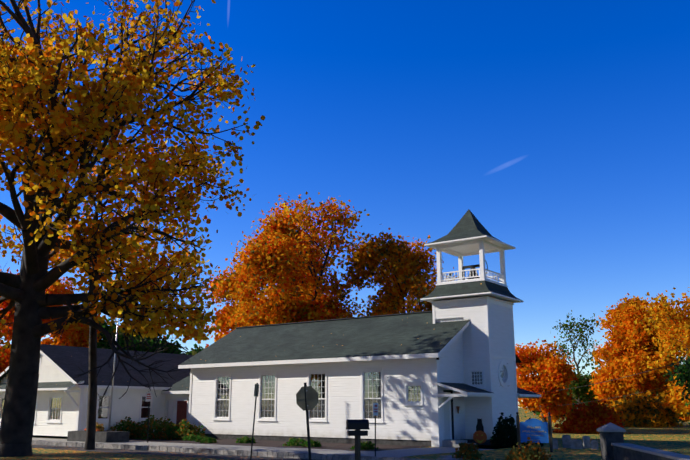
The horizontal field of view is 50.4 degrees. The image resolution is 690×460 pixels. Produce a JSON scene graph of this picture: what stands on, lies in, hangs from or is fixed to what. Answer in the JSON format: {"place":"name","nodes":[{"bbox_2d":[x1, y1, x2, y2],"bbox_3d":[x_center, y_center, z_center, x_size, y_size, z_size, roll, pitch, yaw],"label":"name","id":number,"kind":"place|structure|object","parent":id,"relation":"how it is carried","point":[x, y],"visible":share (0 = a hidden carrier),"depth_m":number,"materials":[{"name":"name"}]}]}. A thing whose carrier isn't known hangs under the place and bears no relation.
{"place":"outdoors","nodes":[
{"label":"outdoors","id":0,"kind":"place"},
{"bbox_2d":[0,448,230,459],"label":"lawn island","id":1,"kind":"structure","parent":0,"point":[47,454],"depth_m":28.52,"materials":[{"name":"green plant"}]},
{"bbox_2d":[0,0,264,456],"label":"tree","id":2,"kind":"object","parent":1,"relation":"on","point":[33,83],"visible":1,"depth_m":29.94,"materials":[{"name":"orange plant"}]},
{"bbox_2d":[296,383,318,459],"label":"stop sign","id":3,"kind":"object","parent":1,"relation":"on","point":[306,398],"visible":1,"depth_m":24.88,"materials":[{"name":"black metal"}]},
{"bbox_2d":[346,419,369,459],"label":"mailbox","id":4,"kind":"object","parent":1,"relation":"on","point":[360,427],"visible":1,"depth_m":20.96,"materials":[{"name":"black metal"}]},
{"bbox_2d":[32,444,315,459],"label":"road asphalt","id":5,"kind":"structure","parent":0,"point":[202,455],"depth_m":31.13,"materials":[{"name":"grey asphalt"}]},
{"bbox_2d":[250,383,258,459],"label":"no parking sign","id":6,"kind":"object","parent":5,"relation":"on","point":[256,390],"visible":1,"depth_m":27.80,"materials":[{"name":"black metal"}]},
{"bbox_2d":[0,0,689,407],"label":"sky","id":7,"kind":"structure","parent":0,"point":[562,126],"materials":[{"name":"blue"}]},
{"bbox_2d":[36,412,689,459],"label":"lawn","id":8,"kind":"structure","parent":0,"point":[674,439],"depth_m":36.01,"materials":[{"name":"green plant"}]},
{"bbox_2d":[0,267,74,415],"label":"red tree","id":9,"kind":"object","parent":8,"relation":"on","point":[4,365],"visible":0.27,"depth_m":95.37,"materials":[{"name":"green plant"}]},
{"bbox_2d":[41,277,101,347],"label":"tree","id":10,"kind":"object","parent":8,"relation":"on","point":[75,337],"visible":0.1,"depth_m":103.47,"materials":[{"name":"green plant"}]},
{"bbox_2d":[0,344,193,437],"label":"annex building","id":11,"kind":"structure","parent":8,"relation":"on","point":[61,403],"depth_m":43.12,"materials":[{"name":"paint"}]},
{"bbox_2d":[67,430,129,442],"bbox_3d":[-12.884,10.806,38.228,3.300,0.620,1.400,-10,-17,35],"label":"stone planter","id":12,"kind":"object","parent":8,"relation":"on","point":[108,436],"visible":0.58,"depth_m":37.52,"materials":[{"name":"grey stone"}]},
{"bbox_2d":[96,422,104,430],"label":"mums","id":13,"kind":"object","parent":12,"relation":"in","point":[101,428],"visible":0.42,"depth_m":38.15,"materials":[{"name":"plant"}]},
{"bbox_2d":[97,318,122,346],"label":"green tree","id":14,"kind":"object","parent":8,"relation":"on","point":[107,327],"depth_m":118.13,"materials":[{"name":"green plant"}]},
{"bbox_2d":[108,318,118,430],"bbox_3d":[-12.229,7.004,38.904,0.230,8.331,0.120,-10,-17,35],"label":"flagpole","id":15,"kind":"object","parent":8,"relation":"on","point":[112,383],"visible":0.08,"depth_m":38.56,"materials":[{"name":"white metal"}]},
{"bbox_2d":[107,416,148,438],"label":"hedge shrub","id":16,"kind":"object","parent":8,"relation":"on","point":[127,424],"visible":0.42,"depth_m":41.65,"materials":[{"name":"green plant"}]},
{"bbox_2d":[97,328,188,353],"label":"green tree","id":17,"kind":"object","parent":8,"relation":"on","point":[121,341],"visible":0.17,"depth_m":97.81,"materials":[{"name":"green plant"}]},
{"bbox_2d":[145,391,151,442],"bbox_3d":[-9.983,9.549,37.047,0.336,2.714,0.061,0,-14,1],"label":"no parking sign","id":18,"kind":"object","parent":8,"relation":"on","point":[148,396],"visible":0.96,"depth_m":37.24,"materials":[{"name":"black"}]},
{"bbox_2d":[129,415,173,439],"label":"hedge shrub","id":19,"kind":"object","parent":8,"relation":"on","point":[159,429],"visible":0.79,"depth_m":40.90,"materials":[{"name":"green plant"}]},
{"bbox_2d":[161,419,205,439],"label":"hedge shrub","id":20,"kind":"object","parent":8,"relation":"on","point":[180,432],"visible":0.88,"depth_m":40.11,"materials":[{"name":"green plant"}]},
{"bbox_2d":[181,434,198,440],"bbox_3d":[-8.107,11.052,39.023,1.116,0.405,1.113,-10,-17,35],"label":"shrub","id":21,"kind":"object","parent":8,"relation":"on","point":[191,437],"visible":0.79,"depth_m":38.83,"materials":[{"name":"green plant"}]},
{"bbox_2d":[185,343,205,354],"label":"green tree","id":22,"kind":"object","parent":8,"relation":"on","point":[195,351],"visible":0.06,"depth_m":107.87,"materials":[{"name":"green plant"}]},
{"bbox_2d":[195,436,207,441],"bbox_3d":[-7.239,10.742,37.580,0.992,0.359,0.931,-10,-17,35],"label":"shrub","id":23,"kind":"object","parent":8,"relation":"on","point":[199,438],"visible":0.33,"depth_m":37.38,"materials":[{"name":"green plant"}]},
{"bbox_2d":[200,437,216,442],"bbox_3d":[-6.799,10.479,36.494,0.830,0.333,0.822,-2,-14,9],"label":"shrub","id":24,"kind":"object","parent":8,"relation":"on","point":[209,440],"visible":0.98,"depth_m":36.34,"materials":[{"name":"green plant"}]},
{"bbox_2d":[205,303,248,347],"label":"maple tree","id":25,"kind":"object","parent":8,"relation":"on","point":[224,327],"visible":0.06,"depth_m":76.33,"materials":[{"name":"orange plant"}]},
{"bbox_2d":[32,440,447,459],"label":"curb blocks","id":26,"kind":"structure","parent":8,"relation":"on","point":[316,456],"depth_m":30.38,"materials":[{"name":"grey concrete"}]},
{"bbox_2d":[236,436,255,442],"bbox_3d":[-4.922,10.425,36.400,1.074,0.401,1.020,-10,-17,35],"label":"shrub","id":27,"kind":"object","parent":8,"relation":"on","point":[245,440],"visible":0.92,"depth_m":36.18,"materials":[{"name":"green plant"}]},
{"bbox_2d":[32,437,492,459],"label":"paths","id":28,"kind":"structure","parent":8,"relation":"on","point":[381,451],"depth_m":32.46,"materials":[{"name":"grey concrete"}]},
{"bbox_2d":[201,191,369,327],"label":"maple tree","id":29,"kind":"object","parent":8,"relation":"on","point":[285,259],"visible":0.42,"depth_m":58.60,"materials":[{"name":"orange plant"}]},
{"bbox_2d":[283,438,306,445],"bbox_3d":[-2.170,9.764,33.734,1.272,0.443,1.254,-10,-17,35],"label":"shrub","id":30,"kind":"object","parent":8,"relation":"on","point":[291,442],"visible":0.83,"depth_m":33.54,"materials":[{"name":"green plant"}]},
{"bbox_2d":[302,439,321,446],"bbox_3d":[-1.496,9.611,33.016,0.914,0.403,0.918,4,-14,-15],"label":"shrub","id":31,"kind":"object","parent":8,"relation":"on","point":[313,443],"visible":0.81,"depth_m":32.84,"materials":[{"name":"green plant"}]},
{"bbox_2d":[178,311,521,446],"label":"church nave","id":32,"kind":"structure","parent":8,"relation":"on","point":[396,367],"depth_m":37.86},
{"bbox_2d":[473,418,486,443],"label":"halloween cutouts","id":33,"kind":"object","parent":32,"relation":"attached to","point":[479,436],"visible":0.94,"depth_m":34.74,"materials":[{"name":"black"}]},
{"bbox_2d":[350,441,378,449],"bbox_3d":[0.782,9.151,31.103,1.132,0.420,1.177,-10,-17,35],"label":"shrub","id":34,"kind":"object","parent":8,"relation":"on","point":[367,445],"visible":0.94,"depth_m":30.96,"materials":[{"name":"green plant"}]},
{"bbox_2d":[373,402,377,455],"bbox_3d":[1.111,7.385,26.775,0.072,2.121,0.302,-10,-17,35],"label":"no parking sign","id":35,"kind":"object","parent":8,"relation":"on","point":[375,409],"visible":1,"depth_m":26.87,"materials":[{"name":"blue"}]},
{"bbox_2d":[337,228,458,316],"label":"maple tree","id":36,"kind":"object","parent":8,"relation":"on","point":[401,266],"visible":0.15,"depth_m":57.91,"materials":[{"name":"orange plant"}]},
{"bbox_2d":[452,442,483,459],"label":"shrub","id":37,"kind":"object","parent":8,"relation":"on","point":[466,450],"visible":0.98,"depth_m":25.37,"materials":[{"name":"green plant"}]},
{"bbox_2d":[490,412,517,446],"bbox_3d":[7.356,9.165,33.590,1.447,1.570,1.439,-10,-17,35],"label":"evergreen shrub","id":38,"kind":"object","parent":8,"relation":"on","point":[505,434],"visible":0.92,"depth_m":33.28,"materials":[{"name":"green plant"}]},
{"bbox_2d":[503,446,522,459],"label":"grass shrub","id":39,"kind":"object","parent":8,"relation":"on","point":[509,456],"visible":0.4,"depth_m":24.06,"materials":[{"name":"green plant"}]},
{"bbox_2d":[512,437,552,459],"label":"grass shrub","id":40,"kind":"object","parent":8,"relation":"on","point":[527,453],"visible":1,"depth_m":21.67,"materials":[{"name":"green plant"}]},
{"bbox_2d":[516,412,552,451],"bbox_3d":[7.649,8.246,29.605,1.419,1.770,0.119,-8,-15,29],"label":"school sign","id":41,"kind":"object","parent":8,"relation":"on","point":[523,434],"visible":1,"depth_m":29.60,"materials":[{"name":"blue wood"}]},
{"bbox_2d":[515,336,578,422],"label":"maple tree","id":42,"kind":"object","parent":8,"relation":"on","point":[554,372],"visible":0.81,"depth_m":64.06,"materials":[{"name":"orange plant"}]},
{"bbox_2d":[525,361,602,417],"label":"tree","id":43,"kind":"object","parent":8,"relation":"on","point":[536,412],"visible":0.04,"depth_m":115.23,"materials":[{"name":"orange plant"}]},
{"bbox_2d":[553,435,598,449],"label":"gravestones","id":44,"kind":"object","parent":8,"relation":"on","point":[567,442],"visible":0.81,"depth_m":31.55,"materials":[{"name":"grey stone"}]},
{"bbox_2d":[552,310,605,408],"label":"green tree","id":45,"kind":"object","parent":8,"relation":"on","point":[579,393],"visible":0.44,"depth_m":82.54,"materials":[{"name":"green plant"}]},
{"bbox_2d":[548,397,630,433],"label":"bush","id":46,"kind":"object","parent":8,"relation":"on","point":[588,419],"visible":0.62,"depth_m":49.73,"materials":[{"name":"orange plant"}]},
{"bbox_2d":[586,293,685,407],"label":"maple tree","id":47,"kind":"object","parent":8,"relation":"on","point":[624,353],"visible":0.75,"depth_m":70.92,"materials":[{"name":"orange plant"}]},
{"bbox_2d":[605,387,687,427],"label":"bush","id":48,"kind":"object","parent":8,"relation":"on","point":[646,410],"visible":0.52,"depth_m":65.01,"materials":[{"name":"orange plant"}]},
{"bbox_2d":[632,287,689,421],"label":"maple tree","id":49,"kind":"object","parent":8,"relation":"on","point":[679,331],"visible":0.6,"depth_m":62.10,"materials":[{"name":"orange plant"}]},
{"bbox_2d":[664,349,689,433],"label":"pine tree","id":50,"kind":"object","parent":8,"relation":"on","point":[682,372],"visible":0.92,"depth_m":48.00,"materials":[{"name":"green plant"}]},
{"bbox_2d":[420,209,523,444],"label":"church tower","id":51,"kind":"structure","parent":0,"point":[482,303],"depth_m":36.56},
{"bbox_2d":[436,382,540,448],"bbox_3d":[7.784,9.145,35.686,2.950,3.263,8.670,-10,-17,35],"label":"church porch","id":52,"kind":"object","parent":51,"relation":"attached to","point":[467,391],"visible":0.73,"depth_m":33.77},
{"bbox_2d":[518,408,531,411],"bbox_3d":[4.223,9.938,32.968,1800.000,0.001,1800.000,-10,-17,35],"label":"ground","id":53,"kind":"structure","parent":0,"point":[521,410],"depth_m":336.27,"materials":[{"name":"yellow plant"}]},
{"bbox_2d":[48,135,184,449],"bbox_3d":[-11.815,2.897,35.926,7.074,15.574,6.723,7,-15,-28],"label":"tree","id":54,"kind":"object","parent":53,"relation":"on","point":[90,426],"visible":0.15,"depth_m":34.69,"materials":[{"name":"orange plant"}]},
{"bbox_2d":[611,443,689,459],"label":"stone wall","id":55,"kind":"structure","parent":53,"relation":"on","point":[625,451],"depth_m":22.30,"materials":[{"name":"grey stone"}]},
{"bbox_2d":[596,422,625,459],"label":"stone pillar","id":56,"kind":"structure","parent":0,"point":[610,432],"depth_m":24.63,"materials":[{"name":"grey stone"}]}
]}

